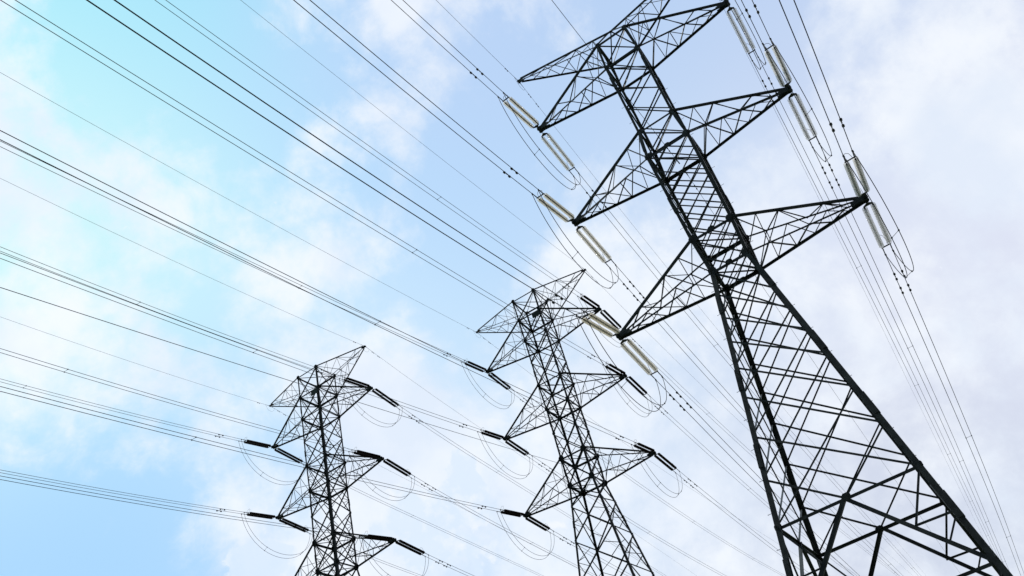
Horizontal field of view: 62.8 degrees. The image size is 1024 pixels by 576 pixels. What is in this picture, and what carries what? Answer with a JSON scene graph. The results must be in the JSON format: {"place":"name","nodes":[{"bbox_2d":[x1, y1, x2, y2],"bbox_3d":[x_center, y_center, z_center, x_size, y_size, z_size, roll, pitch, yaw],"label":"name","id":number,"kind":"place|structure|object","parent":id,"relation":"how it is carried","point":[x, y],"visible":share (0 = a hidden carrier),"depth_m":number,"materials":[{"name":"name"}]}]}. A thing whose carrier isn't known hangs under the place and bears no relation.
{"place":"outdoors","nodes":[
{"label":"outdoors","id":0,"kind":"place"},
{"bbox_2d":[0,0,1023,575],"label":"sky","id":1,"kind":"structure","parent":0,"point":[928,95],"materials":[{"name":"blue"}]},
{"label":"ground","id":2,"kind":"structure","parent":0,"visible":0},
{"bbox_2d":[269,345,396,575],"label":"lattice pylon","id":3,"kind":"object","parent":2,"relation":"on","point":[334,548],"visible":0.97,"depth_m":115.09,"materials":[{"name":"metal"}]},
{"bbox_2d":[7,319,268,405],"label":"earth wire","id":4,"kind":"object","parent":3,"relation":"attached to","point":[136,363],"visible":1,"depth_m":109.41,"materials":[{"name":"black metal"}]},
{"bbox_2d":[0,178,363,345],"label":"earth wire","id":5,"kind":"object","parent":3,"relation":"attached to","point":[170,259],"visible":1,"depth_m":95.99,"materials":[{"name":"black metal"}]},
{"bbox_2d":[244,438,270,447],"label":"insulator string","id":6,"kind":"object","parent":3,"relation":"attached to","point":[256,443],"visible":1,"depth_m":120.87,"materials":[{"name":"brown ceramic"}]},
{"bbox_2d":[2,379,243,441],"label":"power line","id":7,"kind":"object","parent":6,"relation":"attached to","point":[123,413],"visible":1,"depth_m":103.65,"materials":[{"name":"black metal"}]},
{"bbox_2d":[246,512,275,518],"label":"insulator string","id":8,"kind":"object","parent":3,"relation":"attached to","point":[259,515],"visible":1,"depth_m":114.15,"materials":[{"name":"brown ceramic"}]},
{"bbox_2d":[0,470,247,514],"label":"power line","id":9,"kind":"object","parent":8,"relation":"attached to","point":[126,495],"visible":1,"depth_m":98.09,"materials":[{"name":"black metal"}]},
{"bbox_2d":[0,287,573,467],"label":"power line","id":10,"kind":"object","parent":3,"relation":"attached to","point":[248,367],"visible":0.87,"depth_m":59.12,"materials":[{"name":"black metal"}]},
{"bbox_2d":[274,447,303,462],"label":"insulator string","id":11,"kind":"object","parent":3,"relation":"attached to","point":[282,452],"visible":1,"depth_m":125.74,"materials":[{"name":"brown ceramic"}]},
{"bbox_2d":[303,462,542,575],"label":"power line","id":12,"kind":"object","parent":11,"relation":"attached to","point":[428,522],"visible":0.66,"depth_m":154.25,"materials":[{"name":"black metal"}]},
{"bbox_2d":[239,440,305,484],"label":"jumper loop","id":13,"kind":"object","parent":12,"relation":"hanging from","point":[267,475],"visible":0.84,"depth_m":119.64,"materials":[{"name":"black metal"}]},
{"bbox_2d":[279,518,309,531],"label":"insulator string","id":14,"kind":"object","parent":3,"relation":"attached to","point":[286,521],"visible":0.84,"depth_m":118.86,"materials":[{"name":"brown ceramic"}]},
{"bbox_2d":[307,531,421,575],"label":"power line","id":15,"kind":"object","parent":14,"relation":"attached to","point":[368,557],"visible":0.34,"depth_m":133.10,"materials":[{"name":"black metal"}]},
{"bbox_2d":[241,514,312,558],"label":"jumper loop","id":16,"kind":"object","parent":15,"relation":"hanging from","point":[269,548],"visible":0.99,"depth_m":112.51,"materials":[{"name":"black metal"}]},
{"bbox_2d":[344,375,369,387],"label":"insulator string","id":17,"kind":"object","parent":3,"relation":"attached to","point":[356,383],"visible":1,"depth_m":114.98,"materials":[{"name":"brown ceramic"}]},
{"bbox_2d":[1,247,345,379],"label":"power line","id":18,"kind":"object","parent":17,"relation":"attached to","point":[164,311],"visible":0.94,"depth_m":89.82,"materials":[{"name":"black metal"}]},
{"bbox_2d":[353,447,380,458],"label":"insulator string","id":19,"kind":"object","parent":3,"relation":"attached to","point":[367,454],"visible":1,"depth_m":108.06,"materials":[{"name":"brown ceramic"}]},
{"bbox_2d":[0,348,355,451],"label":"power line","id":20,"kind":"object","parent":19,"relation":"attached to","point":[168,399],"visible":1,"depth_m":84.12,"materials":[{"name":"black metal"}]},
{"bbox_2d":[363,532,392,541],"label":"insulator string","id":21,"kind":"object","parent":3,"relation":"attached to","point":[378,537],"visible":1,"depth_m":101.08,"materials":[{"name":"brown ceramic"}]},
{"bbox_2d":[0,476,366,537],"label":"power line","id":22,"kind":"object","parent":21,"relation":"attached to","point":[172,506],"visible":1,"depth_m":77.80,"materials":[{"name":"black metal"}]},
{"bbox_2d":[372,388,398,406],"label":"insulator string","id":23,"kind":"object","parent":3,"relation":"attached to","point":[384,395],"visible":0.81,"depth_m":119.78,"materials":[{"name":"brown ceramic"}]},
{"bbox_2d":[396,405,662,575],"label":"power line","id":24,"kind":"object","parent":23,"relation":"attached to","point":[502,473],"visible":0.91,"depth_m":142.92,"materials":[{"name":"black metal"}]},
{"bbox_2d":[339,378,399,426],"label":"jumper loop","id":25,"kind":"object","parent":24,"relation":"hanging from","point":[365,412],"visible":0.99,"depth_m":113.22,"materials":[{"name":"black metal"}]},
{"bbox_2d":[383,459,411,475],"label":"insulator string","id":26,"kind":"object","parent":3,"relation":"attached to","point":[396,468],"visible":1,"depth_m":112.97,"materials":[{"name":"brown ceramic"}]},
{"bbox_2d":[409,475,592,573],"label":"power line","id":27,"kind":"object","parent":26,"relation":"attached to","point":[487,518],"visible":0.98,"depth_m":130.40,"materials":[{"name":"black metal"}]},
{"bbox_2d":[349,452,414,500],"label":"jumper loop","id":28,"kind":"object","parent":27,"relation":"hanging from","point":[377,488],"visible":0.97,"depth_m":106.63,"materials":[{"name":"black metal"}]},
{"bbox_2d":[395,540,424,554],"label":"insulator string","id":29,"kind":"object","parent":3,"relation":"attached to","point":[406,545],"visible":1,"depth_m":106.06,"materials":[{"name":"brown ceramic"}]},
{"bbox_2d":[423,553,473,575],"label":"power line","id":30,"kind":"object","parent":29,"relation":"attached to","point":[444,562],"visible":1,"depth_m":111.80,"materials":[{"name":"black metal"}]},
{"bbox_2d":[359,538,428,575],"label":"jumper loop","id":31,"kind":"object","parent":30,"relation":"hanging from","point":[382,569],"visible":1,"depth_m":98.59,"materials":[{"name":"black metal"}]},
{"bbox_2d":[272,407,592,575],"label":"earth wire","id":32,"kind":"object","parent":3,"relation":"attached to","point":[412,482],"visible":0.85,"depth_m":157.15,"materials":[{"name":"black metal"}]},
{"bbox_2d":[366,347,687,569],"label":"earth wire","id":33,"kind":"object","parent":3,"relation":"attached to","point":[498,440],"visible":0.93,"depth_m":146.56,"materials":[{"name":"black metal"}]},
{"bbox_2d":[476,269,655,575],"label":"lattice pylon","id":34,"kind":"object","parent":2,"relation":"on","point":[583,492],"visible":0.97,"depth_m":110.03,"materials":[{"name":"metal"}]},
{"bbox_2d":[0,72,468,328],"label":"earth wire","id":35,"kind":"object","parent":34,"relation":"attached to","point":[217,193],"visible":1,"depth_m":87.66,"materials":[{"name":"black metal"}]},
{"bbox_2d":[242,1,583,268],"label":"earth wire","id":36,"kind":"object","parent":34,"relation":"attached to","point":[401,127],"visible":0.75,"depth_m":88.26,"materials":[{"name":"black metal"}]},
{"bbox_2d":[464,359,485,371],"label":"insulator string","id":37,"kind":"object","parent":34,"relation":"attached to","point":[476,365],"visible":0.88,"depth_m":118.94,"materials":[{"name":"brown ceramic"}]},
{"bbox_2d":[0,141,465,362],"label":"power line","id":38,"kind":"object","parent":37,"relation":"attached to","point":[216,245],"visible":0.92,"depth_m":82.92,"materials":[{"name":"black metal"}]},
{"bbox_2d":[481,427,503,439],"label":"insulator string","id":39,"kind":"object","parent":34,"relation":"attached to","point":[492,434],"visible":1,"depth_m":112.10,"materials":[{"name":"brown ceramic"}]},
{"bbox_2d":[0,253,483,432],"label":"power line","id":40,"kind":"object","parent":39,"relation":"attached to","point":[220,336],"visible":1,"depth_m":75.83,"materials":[{"name":"black metal"}]},
{"bbox_2d":[488,372,510,389],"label":"insulator string","id":41,"kind":"object","parent":34,"relation":"attached to","point":[497,381],"visible":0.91,"depth_m":123.42,"materials":[{"name":"brown ceramic"}]},
{"bbox_2d":[509,388,785,575],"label":"power line","id":42,"kind":"object","parent":41,"relation":"attached to","point":[642,485],"visible":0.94,"depth_m":157.46,"materials":[{"name":"black metal"}]},
{"bbox_2d":[461,361,514,408],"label":"jumper loop","id":43,"kind":"object","parent":42,"relation":"hanging from","point":[485,393],"visible":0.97,"depth_m":116.69,"materials":[{"name":"black metal"}]},
{"bbox_2d":[500,506,523,516],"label":"insulator string","id":44,"kind":"object","parent":34,"relation":"attached to","point":[512,513],"visible":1,"depth_m":105.14,"materials":[{"name":"brown ceramic"}]},
{"bbox_2d":[0,386,501,511],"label":"power line","id":45,"kind":"object","parent":44,"relation":"attached to","point":[229,445],"visible":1,"depth_m":69.33,"materials":[{"name":"black metal"}]},
{"bbox_2d":[505,439,528,455],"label":"insulator string","id":46,"kind":"object","parent":34,"relation":"attached to","point":[516,445],"visible":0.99,"depth_m":116.48,"materials":[{"name":"brown ceramic"}]},
{"bbox_2d":[527,454,725,575],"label":"power line","id":47,"kind":"object","parent":46,"relation":"attached to","point":[617,511],"visible":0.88,"depth_m":137.26,"materials":[{"name":"black metal"}]},
{"bbox_2d":[478,432,532,478],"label":"jumper loop","id":48,"kind":"object","parent":47,"relation":"hanging from","point":[503,465],"visible":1,"depth_m":110.31,"materials":[{"name":"black metal"}]},
{"bbox_2d":[525,516,549,530],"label":"insulator string","id":49,"kind":"object","parent":34,"relation":"attached to","point":[538,522],"visible":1,"depth_m":109.64,"materials":[{"name":"brown ceramic"}]},
{"bbox_2d":[548,529,630,575],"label":"power line","id":50,"kind":"object","parent":49,"relation":"attached to","point":[583,548],"visible":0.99,"depth_m":115.50,"materials":[{"name":"black metal"}]},
{"bbox_2d":[497,510,553,559],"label":"jumper loop","id":51,"kind":"object","parent":50,"relation":"hanging from","point":[521,544],"visible":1,"depth_m":102.82,"materials":[{"name":"black metal"}]},
{"bbox_2d":[580,295,599,308],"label":"insulator string","id":52,"kind":"object","parent":34,"relation":"attached to","point":[590,300],"visible":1,"depth_m":113.43,"materials":[{"name":"brown ceramic"}]},
{"bbox_2d":[155,0,582,297],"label":"power line","id":53,"kind":"object","parent":52,"relation":"attached to","point":[355,136],"visible":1,"depth_m":75.95,"materials":[{"name":"black metal"}]},
{"bbox_2d":[600,310,621,328],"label":"insulator string","id":54,"kind":"object","parent":34,"relation":"attached to","point":[610,317],"visible":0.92,"depth_m":117.69,"materials":[{"name":"brown ceramic"}]},
{"bbox_2d":[626,336,896,575],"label":"power line","id":55,"kind":"object","parent":54,"relation":"attached to","point":[734,436],"visible":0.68,"depth_m":143.82,"materials":[{"name":"black metal"}]},
{"bbox_2d":[606,361,625,375],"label":"insulator string","id":56,"kind":"object","parent":34,"relation":"attached to","point":[615,371],"visible":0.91,"depth_m":106.48,"materials":[{"name":"brown ceramic"}]},
{"bbox_2d":[0,0,607,364],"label":"power line","id":57,"kind":"object","parent":56,"relation":"attached to","point":[271,160],"visible":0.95,"depth_m":60.06,"materials":[{"name":"black metal"}]},
{"bbox_2d":[625,376,646,395],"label":"insulator string","id":58,"kind":"object","parent":34,"relation":"attached to","point":[638,385],"visible":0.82,"depth_m":110.98,"materials":[{"name":"brown ceramic"}]},
{"bbox_2d":[646,394,855,574],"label":"power line","id":59,"kind":"object","parent":58,"relation":"attached to","point":[727,467],"visible":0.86,"depth_m":128.97,"materials":[{"name":"black metal"}]},
{"bbox_2d":[603,363,651,416],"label":"jumper loop","id":60,"kind":"object","parent":59,"relation":"hanging from","point":[626,396],"visible":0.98,"depth_m":104.11,"materials":[{"name":"black metal"}]},
{"bbox_2d":[479,334,803,559],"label":"earth wire","id":61,"kind":"object","parent":34,"relation":"attached to","point":[626,444],"visible":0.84,"depth_m":159.81,"materials":[{"name":"black metal"}]},
{"bbox_2d":[634,440,654,453],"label":"insulator string","id":62,"kind":"object","parent":34,"relation":"attached to","point":[643,449],"visible":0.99,"depth_m":99.53,"materials":[{"name":"brown ceramic"}]},
{"bbox_2d":[0,130,637,445],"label":"power line","id":63,"kind":"object","parent":62,"relation":"attached to","point":[277,270],"visible":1,"depth_m":53.85,"materials":[{"name":"black metal"}]},
{"bbox_2d":[654,453,676,470],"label":"insulator string","id":64,"kind":"object","parent":34,"relation":"attached to","point":[666,460],"visible":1,"depth_m":104.11,"materials":[{"name":"brown ceramic"}]},
{"bbox_2d":[674,469,812,575],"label":"power line","id":65,"kind":"object","parent":64,"relation":"attached to","point":[727,510],"visible":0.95,"depth_m":116.31,"materials":[{"name":"black metal"}]},
{"bbox_2d":[631,443,681,497],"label":"jumper loop","id":66,"kind":"object","parent":65,"relation":"hanging from","point":[654,475],"visible":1,"depth_m":97.30,"materials":[{"name":"black metal"}]},
{"bbox_2d":[591,276,911,574],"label":"earth wire","id":67,"kind":"object","parent":34,"relation":"attached to","point":[765,445],"visible":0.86,"depth_m":168.39,"materials":[{"name":"black metal"}]},
{"bbox_2d":[517,0,1012,575],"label":"lattice pylon","id":68,"kind":"object","parent":2,"relation":"on","point":[915,462],"visible":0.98,"depth_m":56.12,"materials":[{"name":"metal"}]},
{"bbox_2d":[436,0,517,80],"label":"earth wire","id":69,"kind":"object","parent":68,"relation":"attached to","point":[495,58],"visible":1,"depth_m":75.59,"materials":[{"name":"black metal"}]},
{"bbox_2d":[502,95,538,127],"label":"insulator string","id":70,"kind":"object","parent":68,"relation":"attached to","point":[523,111],"visible":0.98,"depth_m":71.70,"materials":[{"name":"beige glass"}]},
{"bbox_2d":[391,0,507,100],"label":"power line","id":71,"kind":"object","parent":70,"relation":"attached to","point":[477,69],"visible":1,"depth_m":63.33,"materials":[{"name":"black metal"}]},
{"bbox_2d":[537,190,574,221],"bbox_3d":[3.427,-6.337,65.061,0.930,0.946,6.089,-32,-29,18],"label":"insulator string","id":72,"kind":"object","parent":68,"relation":"attached to","point":[549,198],"visible":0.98,"depth_m":64.51,"materials":[{"name":"beige glass"}]},
{"bbox_2d":[293,0,542,197],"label":"power line","id":73,"kind":"object","parent":72,"relation":"attached to","point":[511,168],"visible":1,"depth_m":49.58,"materials":[{"name":"black metal"}]},
{"bbox_2d":[541,133,574,170],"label":"insulator string","id":74,"kind":"object","parent":68,"relation":"attached to","point":[561,151],"visible":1,"depth_m":76.48,"materials":[{"name":"beige glass"}]},
{"bbox_2d":[570,168,914,569],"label":"power line","id":75,"kind":"object","parent":74,"relation":"attached to","point":[701,324],"visible":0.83,"depth_m":95.41,"materials":[{"name":"black metal"}]},
{"bbox_2d":[498,93,580,189],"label":"jumper loop","id":76,"kind":"object","parent":75,"relation":"hanging from","point":[538,148],"visible":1,"depth_m":69.26,"materials":[{"name":"black metal"}]},
{"bbox_2d":[576,226,611,262],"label":"insulator string","id":77,"kind":"object","parent":68,"relation":"attached to","point":[591,246],"visible":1,"depth_m":69.55,"materials":[{"name":"beige glass"}]},
{"bbox_2d":[606,261,896,570],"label":"power line","id":78,"kind":"object","parent":77,"relation":"attached to","point":[627,288],"visible":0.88,"depth_m":86.52,"materials":[{"name":"black metal"}]},
{"bbox_2d":[532,190,618,288],"bbox_3d":[5.691,-2.751,65.478,0.665,4.844,13.340,-31,-40,18],"label":"jumper loop","id":79,"kind":"object","parent":78,"relation":"hanging from","point":[574,247],"visible":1,"depth_m":62.10,"materials":[{"name":"black metal"}]},
{"bbox_2d":[580,309,619,337],"bbox_3d":[6.129,2.402,58.009,0.930,0.946,6.095,-31,-29,18],"label":"insulator string","id":80,"kind":"object","parent":68,"relation":"attached to","point":[597,327],"visible":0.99,"depth_m":57.42,"materials":[{"name":"beige glass"}]},
{"bbox_2d":[86,0,587,317],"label":"power line","id":81,"kind":"object","parent":80,"relation":"attached to","point":[556,295],"visible":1,"depth_m":33.71,"materials":[{"name":"black metal"}]},
{"bbox_2d":[552,1,679,163],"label":"communication cable","id":82,"kind":"object","parent":68,"relation":"attached to","point":[615,81],"visible":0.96,"depth_m":54.08,"materials":[{"name":"black metal"}]},
{"bbox_2d":[620,339,657,375],"bbox_3d":[9.339,4.867,62.664,0.930,0.946,5.819,-31,-47,17],"label":"insulator string","id":83,"kind":"object","parent":68,"relation":"attached to","point":[640,353],"visible":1,"depth_m":62.39,"materials":[{"name":"beige glass"}]},
{"bbox_2d":[652,372,859,575],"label":"power line","id":84,"kind":"object","parent":83,"relation":"attached to","point":[680,396],"visible":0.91,"depth_m":72.69,"materials":[{"name":"black metal"}]},
{"bbox_2d":[577,313,666,411],"bbox_3d":[8.410,6.025,58.394,0.664,4.820,13.339,-31,-40,18],"label":"jumper loop","id":85,"kind":"object","parent":84,"relation":"hanging from","point":[621,373],"visible":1,"depth_m":54.97,"materials":[{"name":"black metal"}]},
{"bbox_2d":[520,83,922,571],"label":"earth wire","id":86,"kind":"object","parent":68,"relation":"attached to","point":[664,264],"visible":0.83,"depth_m":98.17,"materials":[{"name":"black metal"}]},
{"bbox_2d":[726,7,755,54],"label":"insulator string","id":87,"kind":"object","parent":68,"relation":"attached to","point":[736,29],"visible":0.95,"depth_m":70.67,"materials":[{"name":"grey glass"}]},
{"bbox_2d":[749,51,995,551],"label":"power line","id":88,"kind":"object","parent":87,"relation":"attached to","point":[771,83],"visible":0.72,"depth_m":93.86,"materials":[{"name":"black metal"}]},
{"bbox_2d":[726,0,765,69],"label":"jumper loop","id":89,"kind":"object","parent":88,"relation":"hanging from","point":[745,35],"visible":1,"depth_m":64.52,"materials":[{"name":"black metal"}]},
{"bbox_2d":[764,43,791,86],"bbox_3d":[18.704,-15.707,59.180,0.930,0.946,6.086,-32,-29,19],"label":"insulator string","id":90,"kind":"object","parent":68,"relation":"attached to","point":[779,58],"visible":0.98,"depth_m":58.73,"materials":[{"name":"grey glass"}]},
{"bbox_2d":[741,0,772,48],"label":"power line","id":91,"kind":"object","parent":90,"relation":"attached to","point":[755,6],"visible":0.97,"depth_m":53.65,"materials":[{"name":"black metal"}]},
{"bbox_2d":[787,93,816,141],"bbox_3d":[21.923,-13.273,63.837,0.930,0.946,5.807,-30,-46,17],"label":"insulator string","id":92,"kind":"object","parent":68,"relation":"attached to","point":[799,119],"visible":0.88,"depth_m":63.60,"materials":[{"name":"grey glass"}]},
{"bbox_2d":[810,138,1007,566],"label":"power line","id":93,"kind":"object","parent":92,"relation":"attached to","point":[822,167],"visible":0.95,"depth_m":83.54,"materials":[{"name":"black metal"}]},
{"bbox_2d":[763,40,831,161],"bbox_3d":[20.953,-12.127,59.611,0.665,4.848,13.342,-31,-40,18],"label":"jumper loop","id":94,"kind":"object","parent":93,"relation":"hanging from","point":[800,105],"visible":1,"depth_m":56.20,"materials":[{"name":"black metal"}]},
{"bbox_2d":[684,169,959,572],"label":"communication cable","id":95,"kind":"object","parent":68,"relation":"attached to","point":[796,336],"visible":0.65,"depth_m":84.89,"materials":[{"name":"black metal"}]},
{"bbox_2d":[843,153,869,196],"bbox_3d":[21.350,-7.014,52.207,0.930,0.946,6.060,-31,-31,18],"label":"insulator string","id":96,"kind":"object","parent":68,"relation":"attached to","point":[852,178],"visible":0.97,"depth_m":51.61,"materials":[{"name":"grey glass"}]},
{"bbox_2d":[779,0,854,161],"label":"power line","id":97,"kind":"object","parent":96,"relation":"attached to","point":[833,129],"visible":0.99,"depth_m":42.43,"materials":[{"name":"black metal"}]},
{"bbox_2d":[742,45,983,538],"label":"earth wire","id":98,"kind":"object","parent":68,"relation":"attached to","point":[838,238],"visible":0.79,"depth_m":105.11,"materials":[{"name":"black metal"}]},
{"bbox_2d":[862,202,891,248],"bbox_3d":[24.550,-4.528,56.836,0.930,0.946,5.802,-31,-45,17],"label":"insulator string","id":99,"kind":"object","parent":68,"relation":"attached to","point":[873,228],"visible":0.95,"depth_m":56.61,"materials":[{"name":"grey glass"}]},
{"bbox_2d":[882,245,1023,574],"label":"power line","id":100,"kind":"object","parent":99,"relation":"attached to","point":[894,274],"visible":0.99,"depth_m":71.81,"materials":[{"name":"black metal"}]},
{"bbox_2d":[844,152,913,278],"bbox_3d":[23.599,-3.447,52.636,0.664,4.787,13.340,-31,-40,18],"label":"jumper loop","id":101,"kind":"object","parent":100,"relation":"hanging from","point":[884,223],"visible":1,"depth_m":49.08,"materials":[{"name":"black metal"}]}
]}

